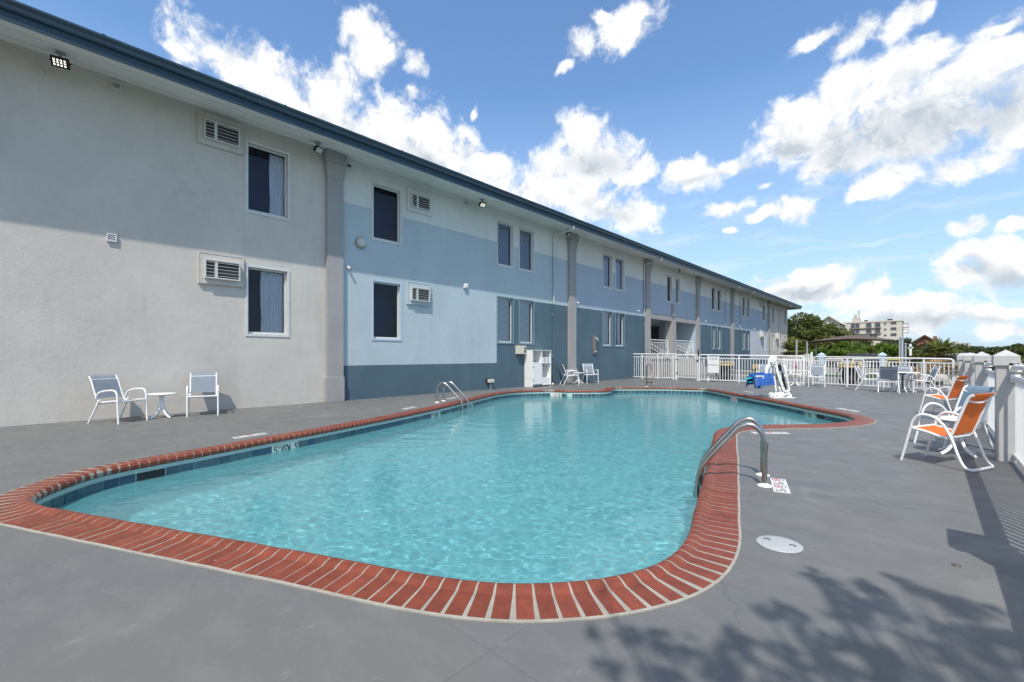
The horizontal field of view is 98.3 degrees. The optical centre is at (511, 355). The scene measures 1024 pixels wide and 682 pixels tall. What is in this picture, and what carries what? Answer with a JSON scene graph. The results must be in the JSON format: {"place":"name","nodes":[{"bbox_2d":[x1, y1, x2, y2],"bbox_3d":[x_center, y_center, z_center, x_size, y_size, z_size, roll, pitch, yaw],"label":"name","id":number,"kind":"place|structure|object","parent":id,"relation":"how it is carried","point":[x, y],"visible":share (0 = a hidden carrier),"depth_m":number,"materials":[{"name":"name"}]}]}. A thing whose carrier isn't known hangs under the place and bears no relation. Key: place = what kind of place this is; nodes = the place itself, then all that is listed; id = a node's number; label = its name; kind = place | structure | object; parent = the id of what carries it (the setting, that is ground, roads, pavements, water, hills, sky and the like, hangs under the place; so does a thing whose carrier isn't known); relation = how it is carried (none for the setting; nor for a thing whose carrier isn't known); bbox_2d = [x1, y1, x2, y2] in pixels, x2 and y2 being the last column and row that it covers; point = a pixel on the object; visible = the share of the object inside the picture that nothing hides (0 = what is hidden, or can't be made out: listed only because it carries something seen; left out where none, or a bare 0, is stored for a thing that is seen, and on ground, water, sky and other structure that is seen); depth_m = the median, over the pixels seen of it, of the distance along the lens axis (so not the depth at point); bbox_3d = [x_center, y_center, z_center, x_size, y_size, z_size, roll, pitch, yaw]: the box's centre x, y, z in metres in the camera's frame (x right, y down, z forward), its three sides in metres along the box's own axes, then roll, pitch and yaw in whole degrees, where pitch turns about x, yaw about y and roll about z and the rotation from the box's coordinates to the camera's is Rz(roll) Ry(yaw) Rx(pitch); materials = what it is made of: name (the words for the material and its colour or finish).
{"place":"outdoors","nodes":[
{"label":"outdoors","id":0,"kind":"place"},
{"bbox_2d":[0,375,1023,681],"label":"pool deck","id":1,"kind":"structure","parent":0,"point":[870,583],"depth_m":2.29,"materials":[{"name":"paint"}]},
{"bbox_2d":[87,374,147,423],"bbox_3d":[-7.483,0.811,8.377,0.796,0.892,0.576,0,0,11],"label":"patio chair","id":2,"kind":"object","parent":1,"relation":"on","point":[106,385],"visible":1,"depth_m":8.38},
{"bbox_2d":[147,392,175,418],"bbox_3d":[-7.038,1.008,8.890,0.478,0.496,0.478,0,0,43],"label":"side table","id":3,"kind":"object","parent":1,"relation":"on","point":[162,404],"visible":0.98,"depth_m":8.86,"materials":[{"name":"plastic"}]},
{"bbox_2d":[186,372,219,416],"bbox_3d":[-6.598,0.811,9.460,0.576,0.892,0.796,0,0,-33],"label":"patio chair","id":4,"kind":"object","parent":1,"relation":"on","point":[203,381],"visible":1,"depth_m":9.60,"materials":[{"name":"fabric"}]},
{"bbox_2d":[232,433,267,438],"bbox_3d":[-4.071,1.245,6.893,0.140,0.010,0.486,0,0,31],"label":"depth marker","id":5,"kind":"object","parent":1,"relation":"on","point":[244,436],"visible":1,"depth_m":6.88,"materials":[{"name":"white"}]},
{"bbox_2d":[0,387,875,622],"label":"swimming pool","id":6,"kind":"structure","parent":1,"relation":"in","point":[703,558],"depth_m":2.86,"materials":[{"name":"brick"}]},
{"bbox_2d":[56,393,836,583],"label":"pool water","id":7,"kind":"structure","parent":6,"relation":"in","point":[537,489],"depth_m":4.68,"materials":[{"name":"liquid"}]},
{"bbox_2d":[645,364,654,386],"bbox_3d":[5.545,1.047,17.596,0.209,1.406,0.686,0,0,-14],"label":"grab rail","id":8,"kind":"object","parent":6,"relation":"attached to","point":[652,376],"visible":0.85,"depth_m":17.75,"materials":[{"name":"metal"}]},
{"bbox_2d":[435,381,468,410],"bbox_3d":[-1.602,1.348,11.836,0.813,1.304,0.535,0,0,17],"label":"pool ladder","id":9,"kind":"object","parent":1,"relation":"attached to","point":[453,392],"visible":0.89,"depth_m":11.72,"materials":[{"name":"silver metal"}]},
{"bbox_2d":[524,350,550,386],"bbox_3d":[1.071,0.512,18.053,0.460,1.475,1.188,0,0,43],"label":"towel cabinet","id":10,"kind":"object","parent":1,"relation":"on","point":[537,371],"visible":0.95,"depth_m":17.78,"materials":[{"name":"white paint"}]},
{"bbox_2d":[559,364,578,384],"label":"patio chair","id":11,"kind":"object","parent":1,"relation":"on","point":[563,370],"visible":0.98,"depth_m":19.03,"materials":[{"name":"plastic"}]},
{"bbox_2d":[582,363,598,382],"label":"patio chair","id":12,"kind":"object","parent":1,"relation":"on","point":[587,367],"visible":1,"depth_m":20.41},
{"bbox_2d":[633,353,675,379],"bbox_3d":[7.432,0.570,23.642,2.728,1.361,0.052,0,0,43],"label":"tube fence","id":13,"kind":"object","parent":1,"relation":"on","point":[657,377],"visible":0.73,"depth_m":23.46,"materials":[{"name":"metal"}]},
{"bbox_2d":[676,349,698,380],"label":"pool gate","id":14,"kind":"structure","parent":1,"relation":"on","point":[697,358],"depth_m":22.18,"materials":[{"name":"white metal"}]},
{"bbox_2d":[716,361,734,379],"bbox_3d":[10.922,0.769,22.687,0.920,0.997,0.920,0,0,43],"label":"flower stand","id":15,"kind":"object","parent":1,"relation":"on","point":[729,364],"visible":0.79,"depth_m":22.50,"materials":[{"name":"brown wood"}]},
{"bbox_2d":[694,417,772,497],"bbox_3d":[2.268,1.323,4.554,0.693,1.354,0.560,0,0,27],"label":"pool ladder","id":16,"kind":"object","parent":1,"relation":"attached to","point":[726,437],"visible":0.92,"depth_m":4.43,"materials":[{"name":"silver metal"}]},
{"bbox_2d":[699,354,804,384],"bbox_3d":[10.740,0.592,20.145,4.344,1.316,0.052,0,0,41],"label":"tube fence","id":17,"kind":"object","parent":1,"relation":"on","point":[739,380],"visible":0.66,"depth_m":20.23,"materials":[{"name":"metal"}]},
{"bbox_2d":[708,355,718,372],"bbox_3d":[9.591,0.406,21.047,0.520,0.849,0.127,0,0,43],"label":"fence board","id":18,"kind":"object","parent":17,"relation":"hanging from","point":[713,366],"visible":1,"depth_m":20.99,"materials":[{"name":"white paint"}]},
{"bbox_2d":[756,364,771,372],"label":"patio chair","id":19,"kind":"object","parent":1,"relation":"on","point":[761,367],"visible":0.53,"depth_m":19.29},
{"bbox_2d":[751,432,789,433],"bbox_3d":[4.155,1.245,7.133,0.560,0.010,0.140,0,0,4],"label":"depth marker","id":20,"kind":"object","parent":1,"relation":"on","point":[772,433],"visible":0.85,"depth_m":7.09,"materials":[{"name":"white"}]},
{"bbox_2d":[747,356,794,397],"bbox_3d":[7.745,0.638,13.214,1.196,1.274,0.484,0,0,0],"label":"pool lift","id":21,"kind":"object","parent":1,"relation":"on","point":[784,392],"visible":0.95,"depth_m":13.16,"materials":[{"name":"white paint"}]},
{"bbox_2d":[743,373,774,387],"bbox_3d":[7.304,0.764,13.214,0.743,0.503,0.600,0,0,0],"label":"blue cloth","id":22,"kind":"object","parent":21,"relation":"on","point":[766,380],"visible":0.95,"depth_m":12.98,"materials":[{"name":"teal fabric"}]},
{"bbox_2d":[756,535,803,553],"bbox_3d":[1.766,1.243,2.925,0.270,0.013,0.270,0,0,43],"label":"skimmer access","id":23,"kind":"object","parent":1,"relation":"on","point":[780,544],"visible":1,"depth_m":2.91,"materials":[{"name":"white"}]},
{"bbox_2d":[770,478,790,493],"bbox_3d":[2.574,1.245,4.253,0.135,0.010,0.500,0,0,27],"label":"depth marker","id":24,"kind":"object","parent":1,"relation":"on","point":[780,485],"visible":1,"depth_m":4.23,"materials":[{"name":"white"}]},
{"bbox_2d":[773,364,790,384],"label":"patio chair","id":25,"kind":"object","parent":1,"relation":"on","point":[783,371],"visible":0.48,"depth_m":18.99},
{"bbox_2d":[789,374,801,385],"bbox_3d":[11.667,1.008,18.205,0.478,0.496,0.478,0,0,32],"label":"side table","id":26,"kind":"object","parent":1,"relation":"on","point":[795,380],"visible":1,"depth_m":18.18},
{"bbox_2d":[808,364,825,386],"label":"patio chair","id":27,"kind":"object","parent":1,"relation":"on","point":[817,369],"visible":1,"depth_m":18.08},
{"bbox_2d":[817,353,825,380],"bbox_3d":[15.069,0.550,21.527,0.300,1.400,0.300,0,0,43],"label":"masonry post","id":28,"kind":"object","parent":1,"relation":"on","point":[821,362],"visible":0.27,"depth_m":21.44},
{"bbox_2d":[826,359,842,373],"bbox_3d":[17.225,0.585,23.645,0.770,0.830,0.040,0,0,43],"label":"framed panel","id":29,"kind":"object","parent":1,"relation":"on","point":[832,361],"visible":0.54,"depth_m":23.72,"materials":[{"name":"white paint"}]},
{"bbox_2d":[836,362,861,383],"bbox_3d":[14.514,0.766,19.026,0.920,1.002,0.920,0,0,43],"label":"flower stand","id":30,"kind":"object","parent":1,"relation":"on","point":[854,376],"visible":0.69,"depth_m":18.84,"materials":[{"name":"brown wood"}]},
{"bbox_2d":[853,365,882,390],"bbox_3d":[12.786,0.811,15.925,0.576,0.892,0.796,0,0,-41],"label":"patio chair","id":31,"kind":"object","parent":1,"relation":"on","point":[858,370],"visible":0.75,"depth_m":15.93,"materials":[{"name":"plastic"}]},
{"bbox_2d":[878,352,886,382],"bbox_3d":[16.719,0.550,19.971,0.300,1.400,0.300,0,0,43],"label":"masonry post","id":32,"kind":"object","parent":1,"relation":"on","point":[882,354],"visible":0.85,"depth_m":19.91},
{"bbox_2d":[812,356,953,390],"bbox_3d":[13.891,0.637,16.933,0.051,1.225,4.528,0,0,-27],"label":"tube fence","id":33,"kind":"object","parent":1,"relation":"on","point":[883,364],"visible":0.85,"depth_m":16.82,"materials":[{"name":"metal"}]},
{"bbox_2d":[877,366,899,392],"bbox_3d":[12.762,0.811,15.012,0.576,0.892,0.796,0,0,38],"label":"patio chair","id":34,"kind":"object","parent":1,"relation":"on","point":[886,374],"visible":0.99,"depth_m":14.86,"materials":[{"name":"fabric"}]},
{"bbox_2d":[886,359,899,365],"bbox_3d":[18.958,0.585,22.010,0.524,0.830,0.040,0,0,43],"label":"framed panel","id":35,"kind":"object","parent":1,"relation":"on","point":[894,360],"visible":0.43,"depth_m":22.00,"materials":[{"name":"yellow paint"}]},
{"bbox_2d":[900,337,903,365],"bbox_3d":[19.848,0.150,22.518,0.160,2.201,0.160,0,0,43],"label":"metal pole","id":36,"kind":"object","parent":1,"relation":"on","point":[902,348],"visible":0.73,"depth_m":22.48,"materials":[{"name":"grey"}]},
{"bbox_2d":[891,366,912,391],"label":"patio chair","id":37,"kind":"object","parent":1,"relation":"on","point":[905,369],"visible":0.53,"depth_m":15.71,"materials":[{"name":"plastic"}]},
{"bbox_2d":[889,372,920,392],"bbox_3d":[13.377,0.909,15.150,0.920,0.688,0.920,0,0,43],"label":"round table","id":38,"kind":"object","parent":1,"relation":"on","point":[902,379],"visible":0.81,"depth_m":15.09,"materials":[{"name":"white plastic"}]},
{"bbox_2d":[907,366,940,392],"bbox_3d":[13.964,0.811,14.973,0.795,0.892,0.576,0,0,24],"label":"patio chair","id":39,"kind":"object","parent":1,"relation":"on","point":[933,372],"visible":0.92,"depth_m":14.87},
{"bbox_2d":[929,374,947,382],"bbox_3d":[18.378,0.987,19.075,0.592,0.420,0.602,0,0,29],"label":"rock","id":40,"kind":"object","parent":1,"relation":"on","point":[941,378],"visible":0.61,"depth_m":18.86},
{"bbox_2d":[918,376,970,413],"bbox_3d":[9.120,0.832,9.325,0.555,0.844,0.664,0,0,-23],"label":"curved arm chair","id":41,"kind":"object","parent":1,"relation":"on","point":[957,385],"visible":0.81,"depth_m":9.19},
{"bbox_2d":[900,393,995,471],"bbox_3d":[5.025,0.832,5.105,0.555,0.844,0.664,0,0,-23],"label":"curved arm chair","id":42,"kind":"object","parent":1,"relation":"on","point":[970,414],"visible":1,"depth_m":4.97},
{"bbox_2d":[913,385,994,450],"bbox_3d":[6.026,0.832,6.016,0.664,0.844,0.555,0,0,10],"label":"curved arm chair","id":43,"kind":"object","parent":1,"relation":"on","point":[966,391],"visible":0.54,"depth_m":6.05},
{"bbox_2d":[932,416,986,458],"bbox_3d":[5.622,1.023,5.584,0.508,0.466,0.508,0,0,26],"label":"side table","id":44,"kind":"object","parent":1,"relation":"on","point":[949,446],"visible":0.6,"depth_m":5.56,"materials":[{"name":"plastic"}]},
{"bbox_2d":[957,350,1023,468],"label":"panel fence","id":45,"kind":"object","parent":1,"relation":"on","point":[1004,418],"visible":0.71,"depth_m":5.20,"materials":[{"name":"paint"}]},
{"bbox_2d":[16,0,1023,347],"label":"sky","id":46,"kind":"structure","parent":0,"point":[838,159],"materials":[{"name":"blue"}]},
{"bbox_2d":[818,315,847,327],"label":"house","id":47,"kind":"structure","parent":0,"point":[828,319],"depth_m":98.25,"materials":[{"name":"grey"}]},
{"bbox_2d":[654,359,1023,376],"bbox_3d":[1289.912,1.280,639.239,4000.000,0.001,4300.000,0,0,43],"label":"ground","id":48,"kind":"structure","parent":0,"point":[922,370],"depth_m":40.57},
{"bbox_2d":[0,0,801,426],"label":"motel building","id":49,"kind":"structure","parent":48,"relation":"on","point":[90,158],"depth_m":10.90,"materials":[{"name":"grey paint"}]},
{"bbox_2d":[36,68,45,74],"bbox_3d":[-8.621,-5.210,8.101,0.020,0.120,0.117,0,0,43],"label":"junction cover","id":50,"kind":"object","parent":49,"relation":"attached to","point":[41,71],"visible":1,"depth_m":8.10,"materials":[{"name":"grey paint"}]},
{"bbox_2d":[49,50,71,69],"bbox_3d":[-8.121,-5.327,7.955,0.290,0.282,0.168,0,0,-35],"label":"floodlight","id":51,"kind":"object","parent":49,"relation":"hanging from","point":[59,61],"visible":1,"depth_m":7.94,"materials":[{"name":"paint"}]},
{"bbox_2d":[106,233,116,242],"bbox_3d":[-7.953,-2.340,8.791,0.045,0.160,0.150,0,0,43],"label":"wall vent","id":52,"kind":"object","parent":49,"relation":"attached to","point":[110,237],"depth_m":8.78,"materials":[{"name":"plastic"}]},
{"bbox_2d":[111,80,120,90],"bbox_3d":[-7.909,-5.395,8.838,0.045,0.150,0.150,0,0,43],"label":"wall vent","id":53,"kind":"object","parent":49,"relation":"attached to","point":[115,85],"depth_m":8.83,"materials":[{"name":"metal"}]},
{"bbox_2d":[197,110,243,155],"bbox_3d":[-6.643,-5.085,10.119,0.150,0.700,0.900,0,0,43],"label":"air conditioner","id":54,"kind":"object","parent":49,"relation":"attached to","point":[219,133],"visible":1,"depth_m":10.08,"materials":[{"name":"grey paint"}]},
{"bbox_2d":[198,251,243,286],"bbox_3d":[-6.636,-1.965,10.126,0.150,0.700,0.900,0,0,43],"label":"air conditioner","id":55,"kind":"object","parent":49,"relation":"attached to","point":[219,269],"visible":1,"depth_m":10.10,"materials":[{"name":"grey paint"}]},
{"bbox_2d":[245,139,289,220],"bbox_3d":[-6.082,-4.280,10.971,0.260,1.730,1.010,0,0,43],"label":"window","id":56,"kind":"structure","parent":49,"relation":"in","point":[277,165],"depth_m":11.19,"materials":[{"name":"white glass"}]},
{"bbox_2d":[245,264,289,336],"bbox_3d":[-6.086,-1.320,10.968,0.260,1.710,1.000,0,0,43],"label":"window","id":57,"kind":"structure","parent":49,"relation":"in","point":[272,285],"depth_m":11.12,"materials":[{"name":"white glass"}]},
{"bbox_2d":[313,141,323,154],"bbox_3d":[-4.961,-5.330,11.337,0.168,0.282,0.290,0,0,18],"label":"floodlight","id":58,"kind":"object","parent":49,"relation":"hanging from","point":[318,149],"visible":1,"depth_m":11.30,"materials":[{"name":"paint"}]},
{"bbox_2d":[355,237,365,248],"bbox_3d":[-4.287,-3.217,12.604,0.148,0.330,0.330,0,0,43],"label":"round wall lamp","id":59,"kind":"object","parent":49,"relation":"attached to","point":[360,242],"visible":1,"depth_m":12.55,"materials":[{"name":"paint"}]},
{"bbox_2d":[372,181,401,245],"bbox_3d":[-3.792,-4.240,13.319,0.148,1.710,1.010,0,0,43],"label":"window","id":60,"kind":"structure","parent":49,"relation":"in","point":[373,238],"depth_m":13.47,"materials":[{"name":"white metal"}]},
{"bbox_2d":[372,279,401,340],"bbox_3d":[-3.792,-1.340,13.319,0.148,1.790,1.010,0,0,43],"label":"window","id":61,"kind":"structure","parent":49,"relation":"in","point":[378,281],"depth_m":13.47,"materials":[{"name":"white metal"}]},
{"bbox_2d":[406,281,430,305],"bbox_3d":[-2.932,-1.952,14.055,0.150,0.700,0.900,0,0,43],"label":"air conditioner","id":62,"kind":"object","parent":49,"relation":"attached to","point":[418,293],"visible":1,"depth_m":14.01,"materials":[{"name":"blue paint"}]},
{"bbox_2d":[407,187,431,216],"bbox_3d":[-2.925,-4.880,14.062,0.150,0.700,0.900,0,0,43],"label":"air conditioner","id":63,"kind":"object","parent":49,"relation":"attached to","point":[419,202],"visible":1,"depth_m":14.03,"materials":[{"name":"beige paint"}]},
{"bbox_2d":[497,219,513,268],"bbox_3d":[-0.322,-4.265,17.050,0.218,1.740,0.940,0,0,43],"label":"window","id":64,"kind":"structure","parent":49,"relation":"in","point":[506,226],"depth_m":17.15,"materials":[{"name":"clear glass"}]},
{"bbox_2d":[497,296,513,343],"bbox_3d":[-0.322,-1.350,17.050,0.218,1.810,0.940,0,0,43],"label":"window","id":65,"kind":"structure","parent":49,"relation":"in","point":[500,340],"depth_m":17.15,"materials":[{"name":"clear glass"}]},
{"bbox_2d":[515,342,525,353],"bbox_3d":[0.355,-0.290,17.505,0.180,0.460,0.460,0,0,43],"label":"utility box","id":66,"kind":"object","parent":49,"relation":"attached to","point":[519,349],"visible":1,"depth_m":17.39,"materials":[{"name":"beige plastic"}]},
{"bbox_2d":[519,226,533,272],"bbox_3d":[0.522,-4.265,17.945,0.218,1.740,0.940,0,0,43],"label":"window","id":67,"kind":"structure","parent":49,"relation":"in","point":[520,230],"depth_m":18.09,"materials":[{"name":"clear glass"}]},
{"bbox_2d":[519,299,533,344],"bbox_3d":[0.522,-1.350,17.945,0.218,1.810,0.940,0,0,43],"label":"window","id":68,"kind":"structure","parent":49,"relation":"in","point":[525,340],"depth_m":18.09,"materials":[{"name":"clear glass"}]},
{"bbox_2d":[552,226,573,381],"bbox_3d":[2.170,-2.070,18.735,1.133,6.600,0.100,0,0,43],"label":"downspout","id":69,"kind":"object","parent":49,"relation":"attached to","point":[553,314],"visible":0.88,"depth_m":19.05,"materials":[{"name":"blue paint"}]},
{"bbox_2d":[593,335,597,353],"bbox_3d":[4.045,-0.530,21.467,0.322,0.880,0.138,0,0,-20],"label":"call panel","id":70,"kind":"object","parent":49,"relation":"attached to","point":[594,344],"visible":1,"depth_m":21.41,"materials":[{"name":"grey metal"}]},
{"bbox_2d":[602,252,612,288],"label":"window","id":71,"kind":"structure","parent":49,"relation":"in","point":[604,259],"depth_m":22.57,"materials":[{"name":"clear glass"}]},
{"bbox_2d":[602,310,612,346],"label":"window","id":72,"kind":"structure","parent":49,"relation":"in","point":[604,314],"depth_m":22.56,"materials":[{"name":"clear glass"}]},
{"bbox_2d":[615,256,624,291],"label":"window","id":73,"kind":"structure","parent":49,"relation":"in","point":[618,264],"depth_m":23.58,"materials":[{"name":"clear glass"}]},
{"bbox_2d":[615,312,624,346],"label":"window","id":74,"kind":"structure","parent":49,"relation":"in","point":[618,315],"depth_m":23.60,"materials":[{"name":"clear glass"}]},
{"bbox_2d":[643,258,661,355],"bbox_3d":[7.885,-2.070,24.796,1.133,6.600,0.100,0,0,43],"label":"downspout","id":75,"kind":"object","parent":49,"relation":"attached to","point":[644,300],"visible":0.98,"depth_m":25.11,"materials":[{"name":"blue paint"}]},
{"bbox_2d":[651,324,659,354],"bbox_3d":[10.143,-1.100,31.737,0.085,2.300,2.000,0,0,43],"label":"entrance door","id":76,"kind":"structure","parent":49,"relation":"in","point":[655,329],"depth_m":31.98,"materials":[{"name":"black"}]},
{"bbox_2d":[651,339,677,363],"bbox_3d":[9.562,0.142,27.550,0.168,2.216,4.630,0,0,43],"label":"entrance railing","id":77,"kind":"object","parent":49,"relation":"attached to","point":[660,348],"visible":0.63,"depth_m":27.16,"materials":[{"name":"metal"}]},
{"bbox_2d":[667,275,671,302],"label":"window","id":78,"kind":"structure","parent":49,"relation":"in","point":[669,301],"depth_m":28.01,"materials":[{"name":"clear glass"}]},
{"bbox_2d":[675,277,679,304],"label":"window","id":79,"kind":"structure","parent":49,"relation":"in","point":[676,279],"depth_m":28.89,"materials":[{"name":"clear glass"}]},
{"bbox_2d":[676,340,703,363],"bbox_3d":[12.159,0.127,30.187,0.168,2.246,4.630,0,0,43],"label":"entrance railing","id":80,"kind":"object","parent":49,"relation":"on","point":[680,350],"visible":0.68,"depth_m":29.61,"materials":[{"name":"metal"}]},
{"bbox_2d":[711,287,715,310],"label":"window","id":81,"kind":"structure","parent":49,"relation":"in","point":[711,287],"depth_m":33.65,"materials":[{"name":"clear glass"}]},
{"bbox_2d":[711,325,715,349],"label":"window","id":82,"kind":"structure","parent":49,"relation":"in","point":[712,328],"depth_m":33.65,"materials":[{"name":"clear glass"}]},
{"bbox_2d":[717,289,721,311],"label":"window","id":83,"kind":"structure","parent":49,"relation":"in","point":[717,289],"depth_m":34.62,"materials":[{"name":"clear glass"}]},
{"bbox_2d":[717,326,721,349],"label":"window","id":84,"kind":"structure","parent":49,"relation":"in","point":[718,327],"depth_m":34.62,"materials":[{"name":"clear glass"}]},
{"bbox_2d":[725,287,739,357],"bbox_3d":[17.356,-2.070,34.846,1.127,6.600,0.100,0,0,43],"label":"downspout","id":85,"kind":"object","parent":49,"relation":"attached to","point":[725,319],"visible":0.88,"depth_m":35.17,"materials":[{"name":"blue paint"}]},
{"bbox_2d":[740,292,753,369],"bbox_3d":[19.993,-2.070,37.638,1.133,6.600,0.100,0,0,43],"label":"downspout","id":86,"kind":"object","parent":49,"relation":"attached to","point":[740,325],"visible":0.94,"depth_m":37.96,"materials":[{"name":"blue paint"}]},
{"bbox_2d":[779,305,790,361],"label":"downspout","id":87,"kind":"object","parent":49,"relation":"attached to","point":[779,330],"visible":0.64,"depth_m":47.77,"materials":[{"name":"grey paint"}]},
{"bbox_2d":[787,317,813,362],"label":"thicket","id":88,"kind":"object","parent":48,"relation":"on","point":[790,332],"visible":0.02,"depth_m":54.48,"materials":[{"name":"green plant"}]},
{"bbox_2d":[787,312,874,349],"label":"thicket","id":89,"kind":"object","parent":48,"relation":"on","point":[811,324],"visible":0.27,"depth_m":53.96,"materials":[{"name":"green plant"}]},
{"bbox_2d":[805,341,898,357],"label":"hedge","id":90,"kind":"object","parent":48,"relation":"on","point":[889,349],"visible":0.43,"depth_m":42.09,"materials":[{"name":"green plant"}]},
{"bbox_2d":[870,337,1008,368],"bbox_3d":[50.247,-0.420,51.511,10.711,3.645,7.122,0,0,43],"label":"hedge","id":91,"kind":"object","parent":48,"relation":"on","point":[979,349],"visible":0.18,"depth_m":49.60,"materials":[{"name":"green plant"}]},
{"bbox_2d":[989,348,1023,362],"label":"hedge","id":92,"kind":"object","parent":48,"relation":"on","point":[1019,351],"visible":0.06,"depth_m":39.31,"materials":[{"name":"green plant"}]},
{"bbox_2d":[992,343,1023,358],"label":"tree line","id":93,"kind":"object","parent":48,"relation":"on","point":[1012,347],"visible":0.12,"depth_m":84.60,"materials":[{"name":"green plant"}]},
{"bbox_2d":[712,369,1023,378],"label":"parking lot","id":94,"kind":"structure","parent":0,"point":[746,373],"depth_m":31.53,"materials":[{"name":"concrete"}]},
{"bbox_2d":[778,336,810,369],"bbox_3d":[25.120,-0.222,39.365,2.873,3.155,3.213,0,0,43],"label":"palm","id":95,"kind":"object","parent":94,"relation":"on","point":[790,344],"visible":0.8,"depth_m":39.14,"materials":[{"name":"green plant"}]},
{"bbox_2d":[782,352,812,375],"bbox_3d":[16.649,0.520,25.836,1.520,1.460,0.080,0,0,43],"label":"picket fence","id":96,"kind":"object","parent":94,"relation":"on","point":[806,360],"visible":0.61,"depth_m":25.74,"materials":[{"name":"white paint"}]},
{"bbox_2d":[802,358,912,372],"bbox_3d":[24.370,0.715,31.532,6.200,1.070,0.360,0,0,43],"label":"balustrade","id":97,"kind":"object","parent":94,"relation":"on","point":[867,364],"visible":0.23,"depth_m":31.00,"materials":[{"name":"metal"}]},
{"bbox_2d":[844,353,878,356],"bbox_3d":[26.537,0.533,33.391,4.297,1.425,1.800,0,0,43],"label":"parked car","id":98,"kind":"object","parent":94,"relation":"on","point":[862,355],"visible":0.03,"depth_m":32.80,"materials":[{"name":"metal"}]},
{"bbox_2d":[710,370,1023,380],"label":"kerb","id":99,"kind":"structure","parent":94,"relation":"on","point":[805,376],"depth_m":27.85,"materials":[{"name":"concrete"}]},
{"bbox_2d":[908,344,912,365],"bbox_3d":[20.759,0.325,23.047,0.200,1.850,0.060,0,0,43],"label":"white post sign","id":100,"kind":"object","parent":94,"relation":"on","point":[910,347],"visible":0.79,"depth_m":23.03,"materials":[{"name":"paint"}]},
{"bbox_2d":[909,361,957,378],"bbox_3d":[21.328,0.820,21.873,3.483,1.116,2.864,0,0,43],"label":"shrub","id":101,"kind":"object","parent":94,"relation":"on","point":[932,366],"visible":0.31,"depth_m":21.69,"materials":[{"name":"green plant"}]},
{"bbox_2d":[919,353,994,370],"bbox_3d":[31.007,0.533,30.552,4.297,1.425,1.800,0,0,43],"label":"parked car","id":102,"kind":"object","parent":94,"relation":"on","point":[992,368],"visible":0.08,"depth_m":30.10,"materials":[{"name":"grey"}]},
{"bbox_2d":[843,311,908,345],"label":"apartment block","id":103,"kind":"structure","parent":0,"point":[890,329],"depth_m":177.65,"materials":[{"name":"grey"}]},
{"bbox_2d":[748,372,1023,377],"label":"lawn","id":104,"kind":"structure","parent":0,"point":[839,375],"depth_m":27.54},
{"bbox_2d":[806,335,899,373],"bbox_3d":[21.500,-0.013,27.832,4.520,2.527,3.220,0,0,43],"label":"shade canopy","id":105,"kind":"object","parent":104,"relation":"on","point":[851,337],"visible":0.91,"depth_m":27.72,"materials":[{"name":"brown"}]},
{"bbox_2d":[918,337,962,370],"bbox_3d":[24.331,0.132,25.124,2.165,2.448,2.198,0,0,43],"label":"palm","id":106,"kind":"object","parent":104,"relation":"on","point":[936,348],"visible":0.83,"depth_m":24.88,"materials":[{"name":"green plant"}]},
{"bbox_2d":[912,335,936,361],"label":"house","id":107,"kind":"structure","parent":0,"point":[920,340],"depth_m":80.64,"materials":[{"name":"red brick"}]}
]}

